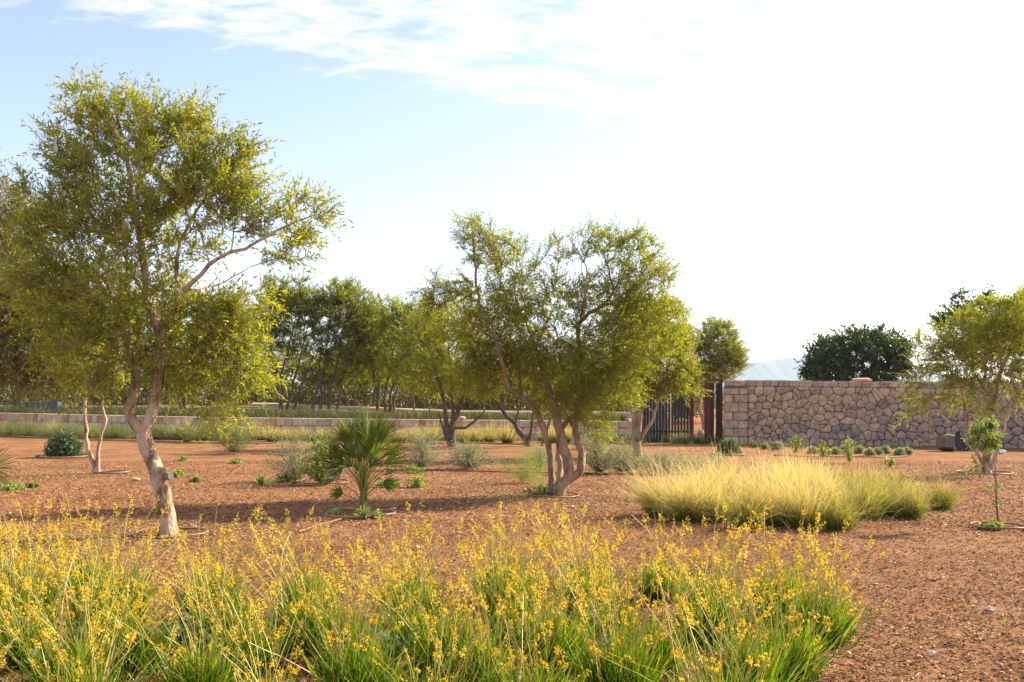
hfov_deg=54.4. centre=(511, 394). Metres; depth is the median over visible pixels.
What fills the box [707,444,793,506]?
feather grass
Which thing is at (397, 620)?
flowering clump
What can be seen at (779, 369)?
mountain
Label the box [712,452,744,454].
hose ring
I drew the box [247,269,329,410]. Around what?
background tree
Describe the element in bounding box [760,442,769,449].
cushion plant
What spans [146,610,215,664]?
leafy weed
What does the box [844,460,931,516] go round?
feather grass
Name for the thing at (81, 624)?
leafy weed
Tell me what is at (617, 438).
grass tuft
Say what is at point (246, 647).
flowering clump
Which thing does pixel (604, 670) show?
flowering clump
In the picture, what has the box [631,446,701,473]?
grey bush
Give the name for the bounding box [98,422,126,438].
lavender bush
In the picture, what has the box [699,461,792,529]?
feather grass
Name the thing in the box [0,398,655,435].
terrace
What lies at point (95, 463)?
olive tree
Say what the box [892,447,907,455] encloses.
cushion plant
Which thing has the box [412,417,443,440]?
feather grass
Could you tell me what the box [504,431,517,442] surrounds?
grass tuft
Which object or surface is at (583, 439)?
bush
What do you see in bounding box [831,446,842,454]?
cushion plant
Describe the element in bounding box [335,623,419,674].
leafy weed
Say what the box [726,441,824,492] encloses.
feather grass
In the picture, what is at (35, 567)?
flowering clump
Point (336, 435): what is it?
feather grass
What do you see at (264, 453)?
hose
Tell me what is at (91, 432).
lavender bush
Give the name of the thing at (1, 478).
fan palm
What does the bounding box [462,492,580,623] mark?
flowering clump
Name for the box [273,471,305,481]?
ground weed
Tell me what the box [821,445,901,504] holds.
feather grass
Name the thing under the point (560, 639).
flowering clump
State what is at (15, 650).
flowering clump
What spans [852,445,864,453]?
cushion plant
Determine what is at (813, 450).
cushion plant
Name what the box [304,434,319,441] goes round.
grass tuft
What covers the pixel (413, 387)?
background tree
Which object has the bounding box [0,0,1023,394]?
sky
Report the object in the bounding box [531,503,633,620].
flowering clump
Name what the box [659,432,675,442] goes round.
grass tuft
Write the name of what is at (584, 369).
olive tree
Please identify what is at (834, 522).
feather grass
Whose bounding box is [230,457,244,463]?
ground weed
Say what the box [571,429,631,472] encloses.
grey bush
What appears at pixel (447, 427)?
olive tree
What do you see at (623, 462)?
grey bush
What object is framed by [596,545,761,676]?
flowering clump
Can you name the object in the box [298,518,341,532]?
hose
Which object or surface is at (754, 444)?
cushion plant
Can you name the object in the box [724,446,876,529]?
feather grass
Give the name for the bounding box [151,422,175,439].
lavender bush
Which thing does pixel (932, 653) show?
stone
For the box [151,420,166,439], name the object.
lavender bush
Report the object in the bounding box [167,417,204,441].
feather grass
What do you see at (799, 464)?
feather grass
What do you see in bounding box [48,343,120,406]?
background tree
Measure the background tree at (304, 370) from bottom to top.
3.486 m
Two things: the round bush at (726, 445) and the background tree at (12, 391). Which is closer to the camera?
the round bush at (726, 445)
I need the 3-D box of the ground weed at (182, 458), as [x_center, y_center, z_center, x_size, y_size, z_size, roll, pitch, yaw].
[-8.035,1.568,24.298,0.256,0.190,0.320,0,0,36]
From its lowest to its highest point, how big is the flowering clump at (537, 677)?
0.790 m
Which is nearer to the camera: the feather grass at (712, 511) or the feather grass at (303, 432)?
the feather grass at (712, 511)
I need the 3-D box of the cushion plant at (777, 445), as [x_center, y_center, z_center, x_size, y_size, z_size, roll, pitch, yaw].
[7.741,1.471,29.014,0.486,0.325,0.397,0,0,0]
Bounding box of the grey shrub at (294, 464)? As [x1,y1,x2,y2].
[258,427,317,479]
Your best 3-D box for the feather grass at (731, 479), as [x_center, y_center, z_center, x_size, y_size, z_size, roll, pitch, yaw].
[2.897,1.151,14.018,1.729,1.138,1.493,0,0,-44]
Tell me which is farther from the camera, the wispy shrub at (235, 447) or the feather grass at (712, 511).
the wispy shrub at (235, 447)
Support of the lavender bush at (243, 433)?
on the ground at (112, 453)
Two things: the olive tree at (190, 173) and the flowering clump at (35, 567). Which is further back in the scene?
the olive tree at (190, 173)
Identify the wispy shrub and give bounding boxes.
[208,413,263,452]
[489,437,555,481]
[518,465,556,490]
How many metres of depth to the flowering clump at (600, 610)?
6.33 m
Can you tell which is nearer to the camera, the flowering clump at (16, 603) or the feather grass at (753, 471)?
the flowering clump at (16, 603)
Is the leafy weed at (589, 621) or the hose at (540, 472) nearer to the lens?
the leafy weed at (589, 621)
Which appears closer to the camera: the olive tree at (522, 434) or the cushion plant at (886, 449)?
the cushion plant at (886, 449)
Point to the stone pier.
(636, 411)
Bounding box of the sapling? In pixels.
[960,414,1007,521]
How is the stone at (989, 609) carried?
on the ground at (112, 453)
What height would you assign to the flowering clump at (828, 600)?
0.914 m
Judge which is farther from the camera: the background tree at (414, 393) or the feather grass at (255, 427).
the background tree at (414, 393)
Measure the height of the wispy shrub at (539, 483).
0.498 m
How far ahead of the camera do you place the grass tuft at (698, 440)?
32.56 m
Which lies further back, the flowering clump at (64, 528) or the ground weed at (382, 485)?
the ground weed at (382, 485)
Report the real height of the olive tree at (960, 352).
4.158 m
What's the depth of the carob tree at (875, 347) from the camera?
41.49 m
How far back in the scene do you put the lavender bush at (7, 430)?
37.82 m
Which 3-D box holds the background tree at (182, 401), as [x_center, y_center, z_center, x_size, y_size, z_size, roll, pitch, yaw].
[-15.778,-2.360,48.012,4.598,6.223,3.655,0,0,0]
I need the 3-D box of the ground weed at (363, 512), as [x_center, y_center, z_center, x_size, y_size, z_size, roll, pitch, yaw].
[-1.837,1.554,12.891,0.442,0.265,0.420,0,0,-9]
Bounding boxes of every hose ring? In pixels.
[34,454,87,457]
[91,470,130,473]
[132,527,208,539]
[295,478,349,483]
[325,508,395,518]
[530,491,579,497]
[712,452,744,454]
[956,470,1012,474]
[969,521,1023,528]
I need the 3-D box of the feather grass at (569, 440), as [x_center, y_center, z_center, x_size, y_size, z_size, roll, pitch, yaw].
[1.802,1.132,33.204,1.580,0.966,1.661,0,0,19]
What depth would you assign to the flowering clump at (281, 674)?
4.64 m
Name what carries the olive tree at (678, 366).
on the ground at (112, 453)
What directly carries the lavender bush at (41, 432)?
on the ground at (112, 453)
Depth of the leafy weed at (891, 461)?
21.93 m
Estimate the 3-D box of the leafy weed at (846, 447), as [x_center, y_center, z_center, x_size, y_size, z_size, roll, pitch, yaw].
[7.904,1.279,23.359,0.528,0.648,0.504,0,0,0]
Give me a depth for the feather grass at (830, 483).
13.76 m
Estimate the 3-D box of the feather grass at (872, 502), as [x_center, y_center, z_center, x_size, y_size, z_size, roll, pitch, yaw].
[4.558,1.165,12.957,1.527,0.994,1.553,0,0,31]
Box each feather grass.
[34,417,69,436]
[94,416,118,432]
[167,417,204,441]
[243,419,264,440]
[255,419,289,441]
[275,423,300,440]
[292,421,317,440]
[311,424,332,440]
[324,420,345,440]
[388,427,411,441]
[397,420,428,438]
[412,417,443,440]
[455,421,478,440]
[455,422,491,441]
[469,418,501,441]
[485,421,534,442]
[527,416,567,441]
[551,425,571,442]
[584,431,711,517]
[619,439,736,522]
[645,438,740,502]
[654,450,763,523]
[666,436,760,486]
[676,444,771,506]
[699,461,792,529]
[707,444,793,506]
[708,446,789,489]
[709,451,818,527]
[722,445,846,505]
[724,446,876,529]
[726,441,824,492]
[759,443,829,480]
[773,449,866,509]
[776,440,860,491]
[786,459,902,532]
[800,459,908,519]
[806,445,880,490]
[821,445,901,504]
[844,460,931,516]
[845,458,947,499]
[852,452,907,493]
[873,459,950,522]
[886,467,981,510]
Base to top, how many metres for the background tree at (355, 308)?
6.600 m
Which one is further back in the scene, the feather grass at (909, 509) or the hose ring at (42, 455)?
the hose ring at (42, 455)
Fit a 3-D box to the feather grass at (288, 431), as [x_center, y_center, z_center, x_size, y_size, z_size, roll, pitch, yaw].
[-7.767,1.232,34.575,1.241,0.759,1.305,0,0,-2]
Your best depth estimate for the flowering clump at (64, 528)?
7.71 m
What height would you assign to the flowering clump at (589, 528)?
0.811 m
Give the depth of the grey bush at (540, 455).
21.62 m
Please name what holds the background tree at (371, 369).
on the terrace
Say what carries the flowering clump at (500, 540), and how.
on the ground at (112, 453)
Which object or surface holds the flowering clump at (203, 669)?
on the ground at (112, 453)
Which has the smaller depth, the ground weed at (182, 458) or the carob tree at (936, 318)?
the ground weed at (182, 458)
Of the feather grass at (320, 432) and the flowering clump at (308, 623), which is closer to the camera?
the flowering clump at (308, 623)
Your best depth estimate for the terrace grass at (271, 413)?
37.42 m
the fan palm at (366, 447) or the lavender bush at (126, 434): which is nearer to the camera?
the fan palm at (366, 447)
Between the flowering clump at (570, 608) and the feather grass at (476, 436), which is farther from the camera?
the feather grass at (476, 436)
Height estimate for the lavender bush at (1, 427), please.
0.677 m
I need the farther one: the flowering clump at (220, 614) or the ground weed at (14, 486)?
the ground weed at (14, 486)
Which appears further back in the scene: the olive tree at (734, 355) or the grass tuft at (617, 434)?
the olive tree at (734, 355)
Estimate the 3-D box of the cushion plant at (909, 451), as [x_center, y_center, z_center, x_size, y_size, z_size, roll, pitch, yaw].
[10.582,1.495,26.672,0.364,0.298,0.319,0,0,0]
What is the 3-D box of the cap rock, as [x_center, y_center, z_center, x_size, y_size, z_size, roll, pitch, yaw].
[11.259,-0.461,31.997,0.671,0.158,0.336,0,0,0]
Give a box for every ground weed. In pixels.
[0,481,28,490]
[24,481,40,487]
[170,468,186,477]
[178,455,188,460]
[188,475,201,482]
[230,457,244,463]
[252,475,275,484]
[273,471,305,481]
[353,505,386,520]
[374,478,401,487]
[401,462,427,473]
[404,473,431,487]
[522,484,559,495]
[978,519,1004,530]
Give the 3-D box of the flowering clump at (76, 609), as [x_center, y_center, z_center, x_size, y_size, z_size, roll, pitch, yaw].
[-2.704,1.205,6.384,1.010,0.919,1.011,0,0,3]
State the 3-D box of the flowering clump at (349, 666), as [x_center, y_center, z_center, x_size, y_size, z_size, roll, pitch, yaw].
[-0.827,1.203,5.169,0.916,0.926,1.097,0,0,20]
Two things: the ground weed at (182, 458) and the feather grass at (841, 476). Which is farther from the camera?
the ground weed at (182, 458)
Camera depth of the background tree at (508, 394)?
50.96 m
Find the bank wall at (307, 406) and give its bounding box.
[249,403,631,416]
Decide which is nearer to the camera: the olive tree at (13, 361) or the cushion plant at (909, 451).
the olive tree at (13, 361)
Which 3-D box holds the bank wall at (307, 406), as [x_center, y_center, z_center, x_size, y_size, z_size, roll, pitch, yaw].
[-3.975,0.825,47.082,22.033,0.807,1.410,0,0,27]
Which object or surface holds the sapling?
on the ground at (112, 453)
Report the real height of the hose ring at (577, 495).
0.045 m
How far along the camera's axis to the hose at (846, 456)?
25.44 m
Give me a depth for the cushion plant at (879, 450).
26.62 m
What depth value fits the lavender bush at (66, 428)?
36.41 m
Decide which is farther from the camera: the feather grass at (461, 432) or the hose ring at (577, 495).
the feather grass at (461, 432)
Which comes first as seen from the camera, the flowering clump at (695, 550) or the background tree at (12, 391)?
the flowering clump at (695, 550)
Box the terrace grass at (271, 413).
[0,402,629,420]
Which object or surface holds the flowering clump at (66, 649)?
on the ground at (112, 453)
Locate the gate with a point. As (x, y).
(709, 415)
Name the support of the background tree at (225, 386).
on the terrace
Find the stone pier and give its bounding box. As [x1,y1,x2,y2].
[631,394,670,434]
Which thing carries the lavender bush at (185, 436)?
on the ground at (112, 453)
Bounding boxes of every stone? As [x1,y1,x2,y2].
[926,650,935,656]
[985,606,993,611]
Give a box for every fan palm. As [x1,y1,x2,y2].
[0,446,18,487]
[316,405,413,515]
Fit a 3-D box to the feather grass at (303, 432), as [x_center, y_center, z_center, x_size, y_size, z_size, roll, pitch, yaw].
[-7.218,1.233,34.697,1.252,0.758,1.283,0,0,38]
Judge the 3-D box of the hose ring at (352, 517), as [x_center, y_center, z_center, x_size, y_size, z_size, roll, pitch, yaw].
[-2.012,1.571,13.191,0.953,0.053,0.944,0,0,0]
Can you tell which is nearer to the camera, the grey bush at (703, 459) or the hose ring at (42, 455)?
the grey bush at (703, 459)
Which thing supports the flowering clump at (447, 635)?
on the ground at (112, 453)
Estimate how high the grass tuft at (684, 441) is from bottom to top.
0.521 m
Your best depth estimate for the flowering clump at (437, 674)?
4.75 m
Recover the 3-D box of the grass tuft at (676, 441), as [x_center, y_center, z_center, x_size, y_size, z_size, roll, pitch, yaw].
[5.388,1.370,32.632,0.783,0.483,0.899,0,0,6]
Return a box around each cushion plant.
[749,441,758,447]
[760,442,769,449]
[770,440,786,449]
[806,446,817,453]
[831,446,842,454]
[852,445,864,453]
[862,446,876,455]
[874,446,884,454]
[881,444,892,453]
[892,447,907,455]
[904,446,913,454]
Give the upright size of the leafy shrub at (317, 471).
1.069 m
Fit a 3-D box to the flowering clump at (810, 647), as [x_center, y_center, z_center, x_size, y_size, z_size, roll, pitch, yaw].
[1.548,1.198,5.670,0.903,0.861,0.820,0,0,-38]
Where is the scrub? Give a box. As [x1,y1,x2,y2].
[0,339,736,420]
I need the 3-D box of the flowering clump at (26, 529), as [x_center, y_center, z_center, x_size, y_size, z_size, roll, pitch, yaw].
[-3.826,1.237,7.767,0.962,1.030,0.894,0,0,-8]
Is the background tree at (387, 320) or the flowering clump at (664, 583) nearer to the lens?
the flowering clump at (664, 583)
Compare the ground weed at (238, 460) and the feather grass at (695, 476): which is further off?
the ground weed at (238, 460)
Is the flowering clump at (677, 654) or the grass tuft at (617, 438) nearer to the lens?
the flowering clump at (677, 654)
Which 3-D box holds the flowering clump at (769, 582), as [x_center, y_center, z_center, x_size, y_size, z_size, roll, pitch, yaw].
[1.942,1.219,7.043,0.993,1.063,0.923,0,0,-28]
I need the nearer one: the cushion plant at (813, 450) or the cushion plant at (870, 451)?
the cushion plant at (870, 451)
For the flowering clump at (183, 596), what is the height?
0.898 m
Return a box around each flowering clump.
[0,487,88,604]
[0,496,99,619]
[0,516,75,650]
[0,533,154,681]
[0,543,97,678]
[0,552,216,681]
[0,594,35,681]
[1,514,175,646]
[16,493,149,606]
[53,490,191,621]
[66,538,215,679]
[99,547,327,681]
[132,527,275,649]
[152,495,270,622]
[157,541,316,680]
[189,591,320,681]
[210,511,377,658]
[233,505,344,615]
[249,535,431,681]
[249,537,414,670]
[322,575,545,681]
[347,515,505,681]
[349,536,474,658]
[351,499,465,627]
[420,550,573,681]
[449,523,605,650]
[459,500,566,605]
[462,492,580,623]
[469,575,636,681]
[474,509,638,679]
[524,531,666,650]
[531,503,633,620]
[531,504,651,592]
[538,525,698,681]
[592,556,815,681]
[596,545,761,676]
[598,511,715,602]
[641,500,798,646]
[664,504,779,617]
[673,542,879,681]
[704,529,889,681]
[705,492,852,627]
[763,510,919,649]
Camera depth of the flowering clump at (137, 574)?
7.17 m
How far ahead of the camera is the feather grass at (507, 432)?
33.06 m
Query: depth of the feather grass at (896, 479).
14.60 m
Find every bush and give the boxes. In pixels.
[0,418,7,434]
[0,419,17,435]
[2,417,31,435]
[12,417,44,436]
[32,423,55,436]
[41,428,85,457]
[43,421,67,435]
[54,420,79,433]
[66,420,89,437]
[78,421,105,437]
[91,424,111,438]
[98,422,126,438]
[113,424,135,438]
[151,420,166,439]
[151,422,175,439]
[154,421,184,439]
[163,421,193,440]
[169,421,198,440]
[184,420,212,440]
[198,422,231,441]
[234,423,255,440]
[393,426,454,468]
[434,438,501,469]
[520,442,555,467]
[571,423,592,448]
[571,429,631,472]
[601,435,651,472]
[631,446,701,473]
[676,448,723,471]
[710,450,730,469]
[715,438,741,455]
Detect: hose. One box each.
[0,436,275,443]
[250,453,280,455]
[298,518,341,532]
[341,441,532,444]
[418,468,696,475]
[773,455,906,457]
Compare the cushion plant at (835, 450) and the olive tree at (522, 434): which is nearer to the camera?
the cushion plant at (835, 450)
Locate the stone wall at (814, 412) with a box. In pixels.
[722,380,1023,447]
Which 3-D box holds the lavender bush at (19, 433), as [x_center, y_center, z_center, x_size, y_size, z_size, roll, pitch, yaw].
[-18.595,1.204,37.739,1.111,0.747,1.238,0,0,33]
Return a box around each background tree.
[0,330,39,405]
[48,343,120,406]
[91,301,159,402]
[139,289,218,407]
[193,281,278,407]
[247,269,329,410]
[262,348,339,403]
[294,272,389,410]
[305,349,384,405]
[330,324,369,405]
[344,298,399,411]
[365,287,445,412]
[374,354,470,408]
[381,304,450,410]
[399,337,466,409]
[455,367,550,409]
[540,375,631,405]
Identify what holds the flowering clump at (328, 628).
on the ground at (112, 453)
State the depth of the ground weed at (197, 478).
18.29 m
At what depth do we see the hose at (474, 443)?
32.04 m
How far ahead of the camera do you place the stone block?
41.76 m
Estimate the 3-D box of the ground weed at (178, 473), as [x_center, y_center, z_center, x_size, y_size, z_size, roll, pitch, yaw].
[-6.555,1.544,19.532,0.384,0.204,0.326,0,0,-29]
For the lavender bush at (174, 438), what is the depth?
33.94 m
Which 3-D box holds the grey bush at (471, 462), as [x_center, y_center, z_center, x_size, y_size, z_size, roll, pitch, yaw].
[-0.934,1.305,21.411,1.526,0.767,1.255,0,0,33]
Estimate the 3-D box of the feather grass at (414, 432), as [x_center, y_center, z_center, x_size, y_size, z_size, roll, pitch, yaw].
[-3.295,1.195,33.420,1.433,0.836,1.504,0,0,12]
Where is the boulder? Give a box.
[936,434,955,450]
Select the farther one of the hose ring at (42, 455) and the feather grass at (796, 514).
the hose ring at (42, 455)
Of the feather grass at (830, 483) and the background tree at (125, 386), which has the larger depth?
the background tree at (125, 386)
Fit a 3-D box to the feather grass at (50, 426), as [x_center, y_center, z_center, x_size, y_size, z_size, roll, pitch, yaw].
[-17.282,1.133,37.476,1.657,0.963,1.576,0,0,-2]
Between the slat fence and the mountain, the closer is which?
the slat fence
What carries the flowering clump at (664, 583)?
on the ground at (112, 453)
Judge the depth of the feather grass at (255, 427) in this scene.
34.96 m
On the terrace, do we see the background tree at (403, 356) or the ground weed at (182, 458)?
the background tree at (403, 356)
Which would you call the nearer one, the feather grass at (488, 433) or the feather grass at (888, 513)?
the feather grass at (888, 513)
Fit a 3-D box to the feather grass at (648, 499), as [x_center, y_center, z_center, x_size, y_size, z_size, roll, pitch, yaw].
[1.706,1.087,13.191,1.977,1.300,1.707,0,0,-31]
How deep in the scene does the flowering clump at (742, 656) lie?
5.19 m
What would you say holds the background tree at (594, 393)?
on the terrace
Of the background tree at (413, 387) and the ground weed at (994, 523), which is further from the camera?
the background tree at (413, 387)
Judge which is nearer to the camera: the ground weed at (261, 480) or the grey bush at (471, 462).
the ground weed at (261, 480)
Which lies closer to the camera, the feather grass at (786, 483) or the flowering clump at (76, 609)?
the flowering clump at (76, 609)
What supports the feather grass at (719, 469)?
on the ground at (112, 453)
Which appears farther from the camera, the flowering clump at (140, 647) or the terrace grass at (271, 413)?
the terrace grass at (271, 413)
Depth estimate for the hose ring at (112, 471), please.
20.02 m
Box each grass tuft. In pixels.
[273,431,283,441]
[287,434,302,441]
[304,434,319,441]
[456,434,471,442]
[485,434,498,441]
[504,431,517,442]
[604,429,627,442]
[610,433,624,443]
[649,430,664,441]
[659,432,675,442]
[669,431,686,443]
[676,430,691,443]
[685,428,708,443]
[700,432,712,442]
[710,434,723,443]
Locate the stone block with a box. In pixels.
[25,401,61,411]
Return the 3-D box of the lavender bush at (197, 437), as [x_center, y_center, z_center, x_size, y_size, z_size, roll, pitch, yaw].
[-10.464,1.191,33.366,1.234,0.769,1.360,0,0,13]
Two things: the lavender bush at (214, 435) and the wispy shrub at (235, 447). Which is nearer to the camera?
the wispy shrub at (235, 447)
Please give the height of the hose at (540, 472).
0.039 m
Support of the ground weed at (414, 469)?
on the ground at (112, 453)
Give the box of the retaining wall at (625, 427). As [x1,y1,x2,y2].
[0,413,631,439]
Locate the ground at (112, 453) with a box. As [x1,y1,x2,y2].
[0,395,1023,681]
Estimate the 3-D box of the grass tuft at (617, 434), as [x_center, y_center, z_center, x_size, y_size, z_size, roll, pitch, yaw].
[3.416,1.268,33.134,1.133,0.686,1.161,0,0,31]
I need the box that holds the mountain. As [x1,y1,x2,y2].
[663,355,991,391]
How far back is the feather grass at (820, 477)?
15.31 m
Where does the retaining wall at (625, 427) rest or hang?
on the ground at (112, 453)
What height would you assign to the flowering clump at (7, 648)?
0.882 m
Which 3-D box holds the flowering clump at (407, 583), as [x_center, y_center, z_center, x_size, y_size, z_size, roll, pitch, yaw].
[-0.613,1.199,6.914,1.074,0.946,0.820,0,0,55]
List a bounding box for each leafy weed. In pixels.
[23,619,118,670]
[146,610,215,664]
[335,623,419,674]
[530,608,620,650]
[786,433,807,452]
[815,439,832,456]
[838,435,859,462]
[884,455,895,466]
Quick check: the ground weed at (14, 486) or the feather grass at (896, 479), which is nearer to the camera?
the feather grass at (896, 479)
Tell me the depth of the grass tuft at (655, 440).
33.71 m
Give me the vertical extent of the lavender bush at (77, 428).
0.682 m
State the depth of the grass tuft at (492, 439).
33.69 m
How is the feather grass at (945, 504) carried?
on the ground at (112, 453)
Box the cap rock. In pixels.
[852,378,871,381]
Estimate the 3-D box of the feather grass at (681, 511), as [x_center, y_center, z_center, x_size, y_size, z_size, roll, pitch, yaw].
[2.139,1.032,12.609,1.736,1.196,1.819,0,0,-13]
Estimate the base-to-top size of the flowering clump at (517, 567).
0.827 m
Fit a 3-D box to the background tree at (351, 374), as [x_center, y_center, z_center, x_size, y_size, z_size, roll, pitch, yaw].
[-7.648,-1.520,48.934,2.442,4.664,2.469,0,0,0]
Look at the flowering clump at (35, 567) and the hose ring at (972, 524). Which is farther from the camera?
the hose ring at (972, 524)
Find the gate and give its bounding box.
[702,379,722,442]
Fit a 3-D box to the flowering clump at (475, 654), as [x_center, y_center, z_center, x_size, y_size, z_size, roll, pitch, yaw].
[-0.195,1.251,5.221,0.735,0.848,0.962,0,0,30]
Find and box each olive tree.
[0,60,354,535]
[0,147,109,420]
[0,187,153,473]
[388,289,517,446]
[400,204,696,495]
[468,354,586,446]
[592,288,713,456]
[685,308,757,429]
[888,279,1023,472]
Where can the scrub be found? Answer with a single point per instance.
(368, 398)
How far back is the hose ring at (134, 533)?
11.28 m
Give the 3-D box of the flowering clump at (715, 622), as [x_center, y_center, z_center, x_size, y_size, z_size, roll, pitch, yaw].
[1.265,1.229,6.486,1.014,1.087,0.944,0,0,-38]
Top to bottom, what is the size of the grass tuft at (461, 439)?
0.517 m
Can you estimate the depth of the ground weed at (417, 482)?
17.23 m
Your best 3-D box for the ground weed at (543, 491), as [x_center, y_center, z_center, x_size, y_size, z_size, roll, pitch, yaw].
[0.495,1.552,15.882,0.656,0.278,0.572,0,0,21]
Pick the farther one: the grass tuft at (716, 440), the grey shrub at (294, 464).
the grass tuft at (716, 440)
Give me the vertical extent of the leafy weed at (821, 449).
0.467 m
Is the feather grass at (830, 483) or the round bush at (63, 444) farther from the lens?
the round bush at (63, 444)
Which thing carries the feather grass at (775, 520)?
on the ground at (112, 453)
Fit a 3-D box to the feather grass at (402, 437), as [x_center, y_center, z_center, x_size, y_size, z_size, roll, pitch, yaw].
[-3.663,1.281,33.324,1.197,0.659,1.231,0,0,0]
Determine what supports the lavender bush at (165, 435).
on the ground at (112, 453)
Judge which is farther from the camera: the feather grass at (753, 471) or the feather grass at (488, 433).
the feather grass at (488, 433)
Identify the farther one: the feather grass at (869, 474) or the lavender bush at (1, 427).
the lavender bush at (1, 427)
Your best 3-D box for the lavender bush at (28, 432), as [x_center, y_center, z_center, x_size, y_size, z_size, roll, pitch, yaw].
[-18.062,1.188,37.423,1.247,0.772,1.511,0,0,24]
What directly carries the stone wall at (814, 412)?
on the ground at (112, 453)
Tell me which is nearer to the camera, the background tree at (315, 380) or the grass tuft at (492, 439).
the grass tuft at (492, 439)
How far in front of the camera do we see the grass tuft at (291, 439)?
33.66 m
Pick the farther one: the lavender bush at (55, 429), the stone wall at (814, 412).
the lavender bush at (55, 429)
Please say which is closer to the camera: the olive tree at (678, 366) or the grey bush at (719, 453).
the grey bush at (719, 453)
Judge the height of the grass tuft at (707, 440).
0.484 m
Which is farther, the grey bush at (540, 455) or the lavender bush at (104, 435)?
the lavender bush at (104, 435)
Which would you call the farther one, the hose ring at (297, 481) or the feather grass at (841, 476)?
the hose ring at (297, 481)
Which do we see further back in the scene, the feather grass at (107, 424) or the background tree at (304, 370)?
the background tree at (304, 370)
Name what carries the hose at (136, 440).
on the ground at (112, 453)
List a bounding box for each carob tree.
[794,321,922,381]
[925,282,1023,381]
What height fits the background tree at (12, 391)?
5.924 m
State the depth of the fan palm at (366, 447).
13.43 m
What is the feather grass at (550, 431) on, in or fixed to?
on the ground at (112, 453)
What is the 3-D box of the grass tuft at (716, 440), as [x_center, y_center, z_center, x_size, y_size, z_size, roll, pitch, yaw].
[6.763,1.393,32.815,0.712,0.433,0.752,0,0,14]
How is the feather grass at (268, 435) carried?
on the ground at (112, 453)
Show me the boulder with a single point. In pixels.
(945, 442)
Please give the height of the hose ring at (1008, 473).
0.038 m
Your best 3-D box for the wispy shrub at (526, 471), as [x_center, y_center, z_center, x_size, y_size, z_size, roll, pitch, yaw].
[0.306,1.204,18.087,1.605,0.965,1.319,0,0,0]
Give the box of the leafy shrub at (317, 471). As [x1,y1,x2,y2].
[297,426,346,484]
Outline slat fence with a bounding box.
[640,385,693,440]
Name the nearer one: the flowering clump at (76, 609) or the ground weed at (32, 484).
the flowering clump at (76, 609)
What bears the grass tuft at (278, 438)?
on the ground at (112, 453)
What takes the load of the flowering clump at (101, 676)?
on the ground at (112, 453)
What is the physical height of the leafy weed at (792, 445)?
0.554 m
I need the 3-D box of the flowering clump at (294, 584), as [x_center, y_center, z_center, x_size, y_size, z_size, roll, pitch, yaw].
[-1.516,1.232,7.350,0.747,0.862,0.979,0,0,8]
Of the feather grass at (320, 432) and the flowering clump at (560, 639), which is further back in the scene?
the feather grass at (320, 432)

